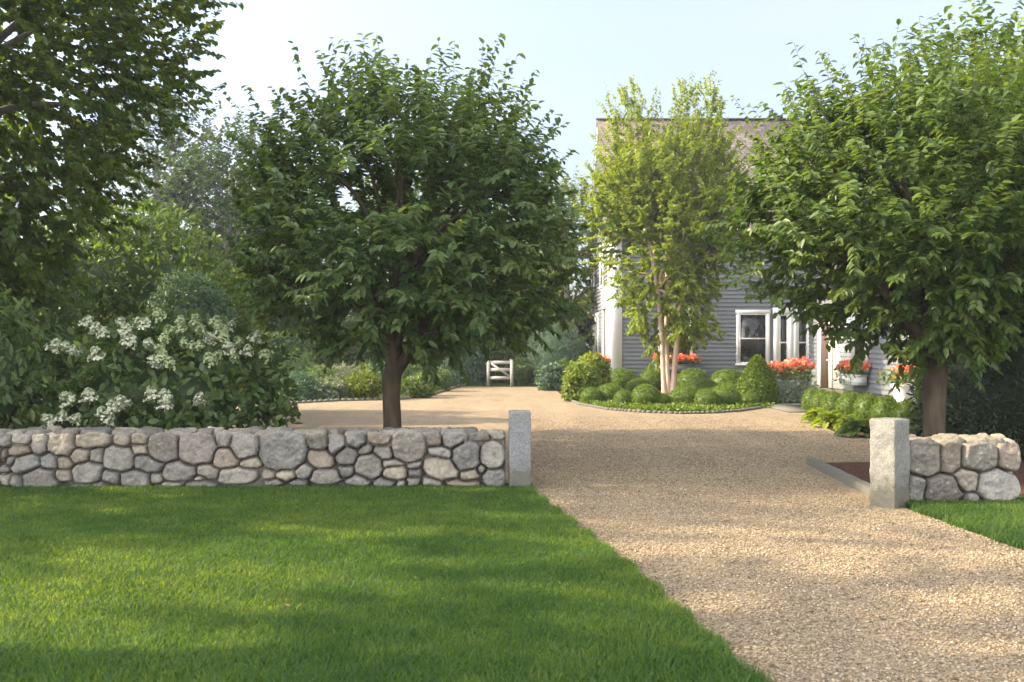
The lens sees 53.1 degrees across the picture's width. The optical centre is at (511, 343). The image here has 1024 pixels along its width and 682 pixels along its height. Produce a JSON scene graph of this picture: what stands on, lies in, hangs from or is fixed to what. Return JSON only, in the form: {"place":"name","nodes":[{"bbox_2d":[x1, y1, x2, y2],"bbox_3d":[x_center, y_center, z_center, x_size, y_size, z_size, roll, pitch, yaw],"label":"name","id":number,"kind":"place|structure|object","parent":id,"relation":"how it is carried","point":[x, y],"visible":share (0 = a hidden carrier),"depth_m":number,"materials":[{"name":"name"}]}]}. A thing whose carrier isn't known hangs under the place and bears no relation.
{"place":"outdoors","nodes":[
{"label":"outdoors","id":0,"kind":"place"},
{"bbox_2d":[315,366,365,377],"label":"stone wall","id":1,"kind":"structure","parent":0,"point":[341,371],"depth_m":43.00,"materials":[{"name":"grey stone"}]},
{"bbox_2d":[0,0,1023,346],"label":"sky","id":2,"kind":"structure","parent":0,"point":[576,47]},
{"bbox_2d":[11,347,1023,681],"bbox_3d":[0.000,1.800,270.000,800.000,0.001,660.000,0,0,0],"label":"ground","id":3,"kind":"structure","parent":0,"point":[1021,497],"depth_m":32.49,"materials":[{"name":"green plant"}]},
{"bbox_2d":[0,72,90,285],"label":"tree","id":4,"kind":"object","parent":3,"relation":"on","point":[28,168],"visible":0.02,"depth_m":44.47,"materials":[{"name":"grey plant"}]},
{"bbox_2d":[0,0,243,318],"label":"maple tree","id":5,"kind":"object","parent":3,"relation":"on","point":[35,195],"visible":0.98,"depth_m":18.20,"materials":[{"name":"green plant"}]},
{"bbox_2d":[55,79,252,258],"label":"tree","id":6,"kind":"object","parent":3,"relation":"on","point":[173,147],"visible":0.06,"depth_m":60.74,"materials":[{"name":"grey plant"}]},
{"bbox_2d":[11,301,302,430],"bbox_3d":[-5.141,0.593,15.063,4.125,2.441,2.401,0,0,0],"label":"hydrangea bush","id":7,"kind":"object","parent":3,"relation":"on","point":[163,381],"visible":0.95,"depth_m":14.54,"materials":[{"name":"green plant"}]},
{"bbox_2d":[87,330,315,388],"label":"hedge","id":8,"kind":"object","parent":3,"relation":"on","point":[285,342],"visible":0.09,"depth_m":40.66,"materials":[{"name":"green plant"}]},
{"bbox_2d":[139,96,324,337],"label":"tree","id":9,"kind":"object","parent":3,"relation":"on","point":[176,183],"visible":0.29,"depth_m":46.53,"materials":[{"name":"green plant"}]},
{"bbox_2d":[0,426,504,487],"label":"stone wall","id":10,"kind":"structure","parent":3,"relation":"on","point":[210,456],"depth_m":12.67,"materials":[{"name":"grey stone"}]},
{"bbox_2d":[211,158,338,337],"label":"tree","id":11,"kind":"object","parent":3,"relation":"on","point":[295,304],"visible":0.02,"depth_m":51.41,"materials":[{"name":"green plant"}]},
{"bbox_2d":[277,347,317,388],"bbox_3d":[-8.429,0.902,39.986,2.067,1.776,1.969,0,0,0],"label":"perennial clump","id":12,"kind":"object","parent":3,"relation":"on","point":[299,367],"visible":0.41,"depth_m":39.68,"materials":[{"name":"green plant"}]},
{"bbox_2d":[279,369,318,399],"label":"perennial clump","id":13,"kind":"object","parent":3,"relation":"on","point":[302,382],"visible":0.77,"depth_m":32.33,"materials":[{"name":"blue plant"}]},
{"bbox_2d":[304,364,343,393],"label":"perennial clump","id":14,"kind":"object","parent":3,"relation":"on","point":[316,371],"visible":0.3,"depth_m":35.97,"materials":[{"name":"green plant"}]},
{"bbox_2d":[308,375,351,399],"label":"perennial clump","id":15,"kind":"object","parent":3,"relation":"on","point":[329,388],"visible":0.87,"depth_m":32.51,"materials":[{"name":"green plant"}]},
{"bbox_2d":[321,361,362,384],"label":"perennial clump","id":16,"kind":"object","parent":3,"relation":"on","point":[342,368],"visible":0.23,"depth_m":38.40,"materials":[{"name":"green plant"}]},
{"bbox_2d":[255,385,460,404],"bbox_3d":[-4.616,1.770,35.650,5.188,0.140,14.000,0,0,39],"label":"cobble edging","id":17,"kind":"object","parent":3,"relation":"on","point":[352,399],"visible":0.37,"depth_m":32.23,"materials":[{"name":"stone"}]},
{"bbox_2d":[351,359,371,374],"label":"perennial clump","id":18,"kind":"object","parent":3,"relation":"on","point":[364,366],"visible":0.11,"depth_m":40.91,"materials":[{"name":"green plant"}]},
{"bbox_2d":[342,368,381,398],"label":"perennial clump","id":19,"kind":"object","parent":3,"relation":"on","point":[366,386],"visible":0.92,"depth_m":32.79,"materials":[{"name":"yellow plant"}]},
{"bbox_2d":[360,360,384,393],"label":"perennial clump","id":20,"kind":"object","parent":3,"relation":"on","point":[370,366],"visible":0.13,"depth_m":36.99,"materials":[{"name":"green plant"}]},
{"bbox_2d":[0,483,776,681],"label":"lawn grass","id":21,"kind":"structure","parent":3,"relation":"on","point":[504,559],"depth_m":7.22,"materials":[{"name":"green plant"}]},
{"bbox_2d":[322,157,456,317],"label":"tree","id":22,"kind":"object","parent":3,"relation":"on","point":[418,197],"visible":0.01,"depth_m":55.15,"materials":[{"name":"green plant"}]},
{"bbox_2d":[384,358,422,382],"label":"perennial clump","id":23,"kind":"object","parent":3,"relation":"on","point":[408,371],"visible":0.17,"depth_m":40.22,"materials":[{"name":"green plant"}]},
{"bbox_2d":[216,32,614,427],"bbox_3d":[-1.506,-1.389,15.538,5.824,6.479,5.740,0,0,0],"label":"tree","id":24,"kind":"object","parent":3,"relation":"on","point":[445,240],"visible":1,"depth_m":14.42,"materials":[{"name":"green plant"}]},
{"bbox_2d":[400,375,436,397],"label":"perennial clump","id":25,"kind":"object","parent":3,"relation":"on","point":[417,388],"visible":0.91,"depth_m":33.73,"materials":[{"name":"green plant"}]},
{"bbox_2d":[300,316,540,382],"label":"hedge","id":26,"kind":"object","parent":3,"relation":"on","point":[350,354],"visible":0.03,"depth_m":46.29,"materials":[{"name":"green plant"}]},
{"bbox_2d":[411,371,443,395],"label":"perennial clump","id":27,"kind":"object","parent":3,"relation":"on","point":[437,389],"visible":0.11,"depth_m":35.34,"materials":[{"name":"green plant"}]},
{"bbox_2d":[435,366,452,390],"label":"perennial clump","id":28,"kind":"object","parent":3,"relation":"on","point":[443,374],"visible":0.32,"depth_m":38.52,"materials":[{"name":"green plant"}]},
{"bbox_2d":[439,358,461,387],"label":"perennial clump","id":29,"kind":"object","parent":3,"relation":"on","point":[455,382],"visible":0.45,"depth_m":41.59,"materials":[{"name":"green plant"}]},
{"bbox_2d":[458,344,489,384],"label":"shrub","id":30,"kind":"object","parent":3,"relation":"on","point":[472,364],"visible":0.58,"depth_m":44.18,"materials":[{"name":"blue plant"}]},
{"bbox_2d":[420,204,572,331],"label":"tree","id":31,"kind":"object","parent":3,"relation":"on","point":[488,312],"visible":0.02,"depth_m":52.50,"materials":[{"name":"green plant"}]},
{"bbox_2d":[487,357,512,385],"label":"wooden gate","id":32,"kind":"structure","parent":3,"relation":"on","point":[502,370],"depth_m":43.28,"materials":[{"name":"white paint"}]},
{"bbox_2d":[508,410,530,487],"bbox_3d":[0.095,1.329,12.750,0.285,1.016,0.284,0,0,-2],"label":"gatepost","id":33,"kind":"object","parent":3,"relation":"on","point":[519,439],"visible":0.97,"depth_m":12.62,"materials":[{"name":"grey stone"}]},
{"bbox_2d":[513,356,532,384],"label":"shrub","id":34,"kind":"object","parent":3,"relation":"on","point":[521,372],"visible":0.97,"depth_m":44.18,"materials":[{"name":"green plant"}]},
{"bbox_2d":[489,241,589,340],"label":"tree","id":35,"kind":"object","parent":3,"relation":"on","point":[561,294],"visible":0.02,"depth_m":49.55,"materials":[{"name":"green plant"}]},
{"bbox_2d":[524,320,586,378],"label":"shrub","id":36,"kind":"object","parent":3,"relation":"on","point":[564,347],"visible":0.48,"depth_m":43.69,"materials":[{"name":"green plant"}]},
{"bbox_2d":[527,165,597,360],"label":"tree","id":37,"kind":"object","parent":3,"relation":"on","point":[583,326],"visible":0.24,"depth_m":46.75,"materials":[{"name":"green plant"}]},
{"bbox_2d":[554,358,571,389],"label":"shrub","id":38,"kind":"object","parent":3,"relation":"on","point":[561,362],"visible":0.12,"depth_m":39.90,"materials":[{"name":"green plant"}]},
{"bbox_2d":[736,354,781,403],"bbox_3d":[7.215,1.074,30.130,1.349,1.555,1.361,0,0,0],"label":"clipped cone","id":39,"kind":"object","parent":3,"relation":"on","point":[757,378],"visible":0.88,"depth_m":29.77,"materials":[{"name":"green plant"}]},
{"bbox_2d":[588,118,943,403],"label":"clapboard house","id":40,"kind":"structure","parent":3,"relation":"on","point":[751,328],"depth_m":39.96,"materials":[{"name":"wood"}]},
{"bbox_2d":[591,315,594,354],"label":"window","id":41,"kind":"structure","parent":40,"relation":"in","point":[592,326],"depth_m":47.71,"materials":[{"name":"white paint"}]},
{"bbox_2d":[591,253,594,293],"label":"window","id":42,"kind":"structure","parent":40,"relation":"in","point":[592,279],"depth_m":46.79,"materials":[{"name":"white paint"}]},
{"bbox_2d":[595,313,598,354],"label":"window","id":43,"kind":"structure","parent":40,"relation":"in","point":[597,314],"depth_m":44.69,"materials":[{"name":"white paint"}]},
{"bbox_2d":[599,243,603,288],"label":"window","id":44,"kind":"structure","parent":40,"relation":"in","point":[601,265],"depth_m":42.92,"materials":[{"name":"white paint"}]},
{"bbox_2d":[604,309,605,354],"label":"window","id":45,"kind":"structure","parent":40,"relation":"in","point":[605,309],"depth_m":41.40,"materials":[{"name":"white paint"}]},
{"bbox_2d":[658,309,692,358],"bbox_3d":[6.380,-0.409,39.936,1.420,1.969,0.120,0,0,0],"label":"window","id":46,"kind":"structure","parent":40,"relation":"in","point":[671,349],"depth_m":39.94,"materials":[{"name":"white paint"}]},
{"bbox_2d":[652,353,700,371],"bbox_3d":[6.404,0.702,39.661,1.945,0.756,0.676,0,0,0],"label":"flower planter","id":47,"kind":"object","parent":40,"relation":"attached to","point":[683,360],"visible":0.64,"depth_m":39.57,"materials":[{"name":"red plant"}]},
{"bbox_2d":[735,310,770,364],"bbox_3d":[9.400,-0.239,39.936,1.380,2.169,0.120,0,0,0],"label":"window","id":48,"kind":"structure","parent":40,"relation":"in","point":[752,330],"depth_m":39.94,"materials":[{"name":"white paint"}]},
{"bbox_2d":[772,308,794,371],"bbox_3d":[10.590,-0.140,39.936,0.860,2.529,0.120,0,0,0],"label":"window","id":49,"kind":"structure","parent":40,"relation":"in","point":[783,331],"depth_m":39.91,"materials":[{"name":"white paint"}]},
{"bbox_2d":[794,309,809,372],"bbox_3d":[11.330,-0.110,39.936,0.780,2.469,0.120,0,0,0],"label":"window","id":50,"kind":"structure","parent":40,"relation":"in","point":[801,344],"depth_m":39.92,"materials":[{"name":"white paint"}]},
{"bbox_2d":[821,320,827,386],"bbox_3d":[11.535,0.325,37.750,0.090,2.550,0.992,0,0,0],"label":"door","id":51,"kind":"structure","parent":40,"relation":"in","point":[824,353],"depth_m":37.85,"materials":[{"name":"brown paint"}]},
{"bbox_2d":[833,359,870,384],"bbox_3d":[11.250,0.913,33.916,0.815,0.879,2.200,0,0,0],"label":"flower planter","id":52,"kind":"object","parent":40,"relation":"attached to","point":[844,366],"visible":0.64,"depth_m":33.51,"materials":[{"name":"white paint"}]},
{"bbox_2d":[852,312,868,371],"bbox_3d":[11.516,-0.179,33.925,0.120,2.209,1.530,0,0,0],"label":"window","id":53,"kind":"structure","parent":40,"relation":"in","point":[854,350],"depth_m":33.94,"materials":[{"name":"white paint"}]},
{"bbox_2d":[768,356,818,403],"bbox_3d":[8.213,1.077,30.300,1.576,1.446,1.076,0,0,0],"label":"flower planter","id":54,"kind":"object","parent":3,"relation":"on","point":[791,389],"visible":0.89,"depth_m":30.02,"materials":[{"name":"grey stone"}]},
{"bbox_2d":[687,16,1023,436],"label":"tree","id":55,"kind":"object","parent":3,"relation":"on","point":[932,316],"visible":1,"depth_m":13.04,"materials":[{"name":"green plant"}]},
{"bbox_2d":[809,417,1023,494],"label":"mulch bed","id":56,"kind":"object","parent":3,"relation":"on","point":[860,470],"depth_m":14.63,"materials":[{"name":"brown soil"}]},
{"bbox_2d":[800,387,817,409],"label":"boxwood ball","id":57,"kind":"object","parent":56,"relation":"on","point":[806,397],"visible":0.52,"depth_m":26.89,"materials":[{"name":"green plant"}]},
{"bbox_2d":[799,407,827,422],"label":"hosta","id":58,"kind":"object","parent":56,"relation":"on","point":[812,413],"visible":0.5,"depth_m":23.19,"materials":[{"name":"green plant"}]},
{"bbox_2d":[809,389,828,410],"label":"boxwood ball","id":59,"kind":"object","parent":56,"relation":"on","point":[816,400],"visible":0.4,"depth_m":25.70,"materials":[{"name":"green plant"}]},
{"bbox_2d":[810,410,844,428],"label":"hosta","id":60,"kind":"object","parent":56,"relation":"on","point":[831,418],"visible":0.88,"depth_m":21.92,"materials":[{"name":"green plant"}]},
{"bbox_2d":[820,390,842,412],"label":"boxwood ball","id":61,"kind":"object","parent":56,"relation":"on","point":[829,402],"visible":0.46,"depth_m":24.59,"materials":[{"name":"green plant"}]},
{"bbox_2d":[833,414,857,430],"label":"hosta","id":62,"kind":"object","parent":56,"relation":"on","point":[838,425],"visible":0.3,"depth_m":20.89,"materials":[{"name":"green plant"}]},
{"bbox_2d":[835,389,858,418],"bbox_3d":[7.687,1.412,23.283,0.680,0.777,0.686,0,0,2],"label":"boxwood ball","id":63,"kind":"object","parent":56,"relation":"on","point":[845,403],"visible":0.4,"depth_m":23.11,"materials":[{"name":"green plant"}]},
{"bbox_2d":[833,416,869,438],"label":"hosta","id":64,"kind":"object","parent":56,"relation":"on","point":[854,431],"visible":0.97,"depth_m":19.64,"materials":[{"name":"green plant"}]},
{"bbox_2d":[851,392,877,425],"bbox_3d":[7.711,1.419,22.189,0.701,0.761,0.678,0,0,-17],"label":"boxwood ball","id":65,"kind":"object","parent":56,"relation":"on","point":[862,405],"visible":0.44,"depth_m":22.03,"materials":[{"name":"green plant"}]},
{"bbox_2d":[868,394,900,418],"bbox_3d":[7.544,1.409,20.645,0.697,0.782,0.706,0,0,-36],"label":"boxwood ball","id":66,"kind":"object","parent":56,"relation":"on","point":[883,405],"visible":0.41,"depth_m":20.51,"materials":[{"name":"green plant"}]},
{"bbox_2d":[876,364,916,402],"bbox_3d":[10.563,1.152,27.576,1.264,1.296,1.069,0,0,-30],"label":"flower planter","id":67,"kind":"object","parent":56,"relation":"on","point":[903,388],"visible":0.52,"depth_m":27.41,"materials":[{"name":"white ceramic"}]},
{"bbox_2d":[889,398,916,425],"bbox_3d":[7.404,1.403,19.153,0.735,0.793,0.747,0,0,35],"label":"boxwood ball","id":68,"kind":"object","parent":56,"relation":"on","point":[902,410],"visible":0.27,"depth_m":19.00,"materials":[{"name":"green plant"}]},
{"bbox_2d":[909,425,921,436],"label":"hosta","id":69,"kind":"object","parent":56,"relation":"on","point":[911,429],"visible":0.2,"depth_m":17.86,"materials":[{"name":"green plant"}]},
{"bbox_2d":[865,0,1023,337],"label":"tree","id":70,"kind":"object","parent":56,"relation":"on","point":[1006,30],"visible":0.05,"depth_m":20.19,"materials":[{"name":"green plant"}]},
{"bbox_2d":[905,285,1023,460],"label":"hedge","id":71,"kind":"object","parent":56,"relation":"on","point":[996,406],"visible":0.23,"depth_m":15.76,"materials":[{"name":"green plant"}]},
{"bbox_2d":[903,0,1023,267],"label":"tree","id":72,"kind":"object","parent":3,"relation":"on","point":[1019,25],"depth_m":22.77,"materials":[{"name":"green plant"}]},
{"bbox_2d":[904,497,1023,549],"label":"lawn grass","id":73,"kind":"structure","parent":3,"relation":"on","point":[1001,521],"depth_m":10.44,"materials":[{"name":"green plant"}]},
{"bbox_2d":[909,433,1020,501],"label":"stone wall","id":74,"kind":"structure","parent":3,"relation":"on","point":[978,466],"depth_m":11.41,"materials":[{"name":"grey stone"}]},
{"label":"planting bed","id":75,"kind":"structure","parent":3,"relation":"on","visible":0},
{"bbox_2d":[559,361,601,401],"bbox_3d":[2.158,1.159,31.895,1.388,1.295,1.298,0,0,0],"label":"shrub","id":76,"kind":"object","parent":75,"relation":"on","point":[577,378],"visible":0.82,"depth_m":31.59,"materials":[{"name":"green plant"}]},
{"bbox_2d":[580,386,602,403],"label":"boxwood ball","id":77,"kind":"object","parent":75,"relation":"on","point":[591,393],"visible":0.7,"depth_m":30.37,"materials":[{"name":"green plant"}]},
{"bbox_2d":[577,350,613,384],"bbox_3d":[2.838,1.010,35.852,1.495,1.594,1.379,0,0,0],"label":"shrub","id":78,"kind":"object","parent":75,"relation":"on","point":[601,370],"visible":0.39,"depth_m":35.56,"materials":[{"name":"green plant"}]},
{"bbox_2d":[588,354,610,381],"bbox_3d":[2.967,1.057,35.942,1.056,1.487,1.033,0,0,0],"label":"flower planter","id":79,"kind":"object","parent":75,"relation":"on","point":[605,360],"visible":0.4,"depth_m":35.74,"materials":[{"name":"white paint"}]},
{"bbox_2d":[598,382,622,401],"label":"boxwood ball","id":80,"kind":"object","parent":75,"relation":"on","point":[608,390],"visible":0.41,"depth_m":30.56,"materials":[{"name":"green plant"}]},
{"bbox_2d":[613,389,632,406],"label":"boxwood ball","id":81,"kind":"object","parent":75,"relation":"on","point":[621,395],"visible":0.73,"depth_m":29.20,"materials":[{"name":"green plant"}]},
{"bbox_2d":[610,368,636,390],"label":"boxwood ball","id":82,"kind":"object","parent":75,"relation":"on","point":[621,377],"visible":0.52,"depth_m":39.09,"materials":[{"name":"green plant"}]},
{"bbox_2d":[626,377,653,392],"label":"boxwood ball","id":83,"kind":"object","parent":75,"relation":"on","point":[635,382],"visible":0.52,"depth_m":36.13,"materials":[{"name":"green plant"}]},
{"bbox_2d":[630,383,660,405],"bbox_3d":[3.796,1.461,29.124,0.921,0.678,0.909,0,0,-4],"label":"boxwood ball","id":84,"kind":"object","parent":75,"relation":"on","point":[641,393],"visible":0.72,"depth_m":28.86,"materials":[{"name":"green plant"}]},
{"bbox_2d":[639,366,660,390],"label":"boxwood ball","id":85,"kind":"object","parent":75,"relation":"on","point":[652,376],"visible":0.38,"depth_m":39.09,"materials":[{"name":"green plant"}]},
{"bbox_2d":[655,392,672,405],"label":"boxwood ball","id":86,"kind":"object","parent":75,"relation":"on","point":[661,398],"visible":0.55,"depth_m":28.83,"materials":[{"name":"green plant"}]},
{"bbox_2d":[570,400,761,413],"bbox_3d":[3.201,1.770,29.263,7.164,0.105,3.665,0,0,42],"label":"cobble edging","id":87,"kind":"object","parent":75,"relation":"on","point":[669,412],"visible":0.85,"depth_m":26.90,"materials":[{"name":"stone"}]},
{"bbox_2d":[572,68,768,394],"bbox_3d":[5.356,-3.623,34.252,6.149,10.972,5.657,0,0,-39],"label":"birch tree","id":88,"kind":"object","parent":75,"relation":"on","point":[681,191],"visible":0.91,"depth_m":33.41,"materials":[{"name":"green plant"}]},
{"bbox_2d":[578,398,774,411],"bbox_3d":[4.657,1.720,28.753,5.427,0.301,5.073,0,0,0],"label":"ground cover","id":89,"kind":"object","parent":75,"relation":"on","point":[679,407],"visible":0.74,"depth_m":27.73,"materials":[{"name":"green plant"}]},
{"bbox_2d":[668,384,699,404],"bbox_3d":[5.017,1.482,29.527,1.023,0.636,1.036,0,0,10],"label":"boxwood ball","id":90,"kind":"object","parent":75,"relation":"on","point":[683,393],"visible":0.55,"depth_m":29.24,"materials":[{"name":"green plant"}]},
{"bbox_2d":[676,367,709,386],"bbox_3d":[6.873,1.350,38.908,1.472,0.899,1.423,0,0,29],"label":"boxwood ball","id":91,"kind":"object","parent":75,"relation":"on","point":[687,376],"visible":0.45,"depth_m":38.56,"materials":[{"name":"green plant"}]},
{"bbox_2d":[689,377,717,390],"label":"boxwood ball","id":92,"kind":"object","parent":75,"relation":"on","point":[701,383],"visible":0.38,"depth_m":34.51,"materials":[{"name":"green plant"}]},
{"bbox_2d":[693,387,719,404],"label":"boxwood ball","id":93,"kind":"object","parent":75,"relation":"on","point":[708,396],"visible":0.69,"depth_m":28.15,"materials":[{"name":"green plant"}]},
{"bbox_2d":[711,384,742,404],"bbox_3d":[5.983,1.467,28.826,1.054,0.666,1.090,0,0,44],"label":"boxwood ball","id":94,"kind":"object","parent":75,"relation":"on","point":[729,394],"visible":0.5,"depth_m":28.49,"materials":[{"name":"green plant"}]},
{"bbox_2d":[718,378,738,389],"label":"boxwood ball","id":95,"kind":"object","parent":75,"relation":"on","point":[733,381],"visible":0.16,"depth_m":33.11,"materials":[{"name":"green plant"}]},
{"bbox_2d":[740,392,760,403],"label":"boxwood ball","id":96,"kind":"object","parent":75,"relation":"on","point":[750,397],"visible":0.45,"depth_m":29.21,"materials":[{"name":"green plant"}]},
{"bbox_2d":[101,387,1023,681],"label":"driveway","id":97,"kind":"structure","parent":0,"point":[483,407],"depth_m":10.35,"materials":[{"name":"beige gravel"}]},
{"bbox_2d":[0,283,73,428],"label":"laurel bush","id":98,"kind":"object","parent":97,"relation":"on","point":[14,368],"visible":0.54,"depth_m":14.82,"materials":[{"name":"green plant"}]},
{"bbox_2d":[0,200,99,415],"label":"shrub","id":99,"kind":"object","parent":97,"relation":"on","point":[75,297],"visible":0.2,"depth_m":19.86,"materials":[{"name":"green plant"}]},
{"bbox_2d":[15,197,261,418],"bbox_3d":[-9.331,-0.881,24.477,6.854,5.382,4.107,0,0,0],"label":"shrub","id":100,"kind":"object","parent":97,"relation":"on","point":[122,286],"visible":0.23,"depth_m":23.65,"materials":[{"name":"green plant"}]},
{"bbox_2d":[139,266,238,378],"bbox_3d":[-6.765,0.096,21.513,2.135,3.418,2.033,0,0,0],"label":"shrub","id":101,"kind":"object","parent":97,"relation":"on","point":[194,294],"visible":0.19,"depth_m":21.20,"materials":[{"name":"green plant"}]},
{"bbox_2d":[198,255,271,393],"bbox_3d":[-7.650,-0.318,26.937,2.742,4.246,2.350,0,0,0],"label":"shrub","id":102,"kind":"object","parent":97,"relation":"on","point":[260,329],"visible":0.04,"depth_m":26.94,"materials":[{"name":"green plant"}]},
{"bbox_2d":[533,361,565,390],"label":"shrub","id":103,"kind":"object","parent":97,"relation":"on","point":[550,374],"visible":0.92,"depth_m":39.07,"materials":[{"name":"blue plant"}]},
{"bbox_2d":[159,476,1023,681],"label":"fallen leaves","id":104,"kind":"object","parent":97,"relation":"on","point":[772,664],"visible":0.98,"depth_m":8.05,"materials":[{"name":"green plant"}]},
{"bbox_2d":[806,458,870,495],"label":"granite kerb","id":105,"kind":"structure","parent":97,"relation":"on","point":[856,483],"depth_m":13.39,"materials":[{"name":"grey stone"}]},
{"bbox_2d":[869,417,910,508],"bbox_3d":[4.191,1.329,11.360,0.334,1.029,0.337,0,0,-38],"label":"gatepost","id":106,"kind":"object","parent":97,"relation":"on","point":[890,462],"visible":0.91,"depth_m":11.25,"materials":[{"name":"stone"}]},
{"bbox_2d":[710,368,741,383],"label":"boxwood ball","id":107,"kind":"object","parent":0,"point":[722,375],"visible":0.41,"depth_m":37.98,"materials":[{"name":"green plant"}]},
{"bbox_2d":[764,403,806,412],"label":"stone path","id":108,"kind":"structure","parent":0,"point":[791,407],"depth_m":28.12,"materials":[{"name":"stone"}]}
]}

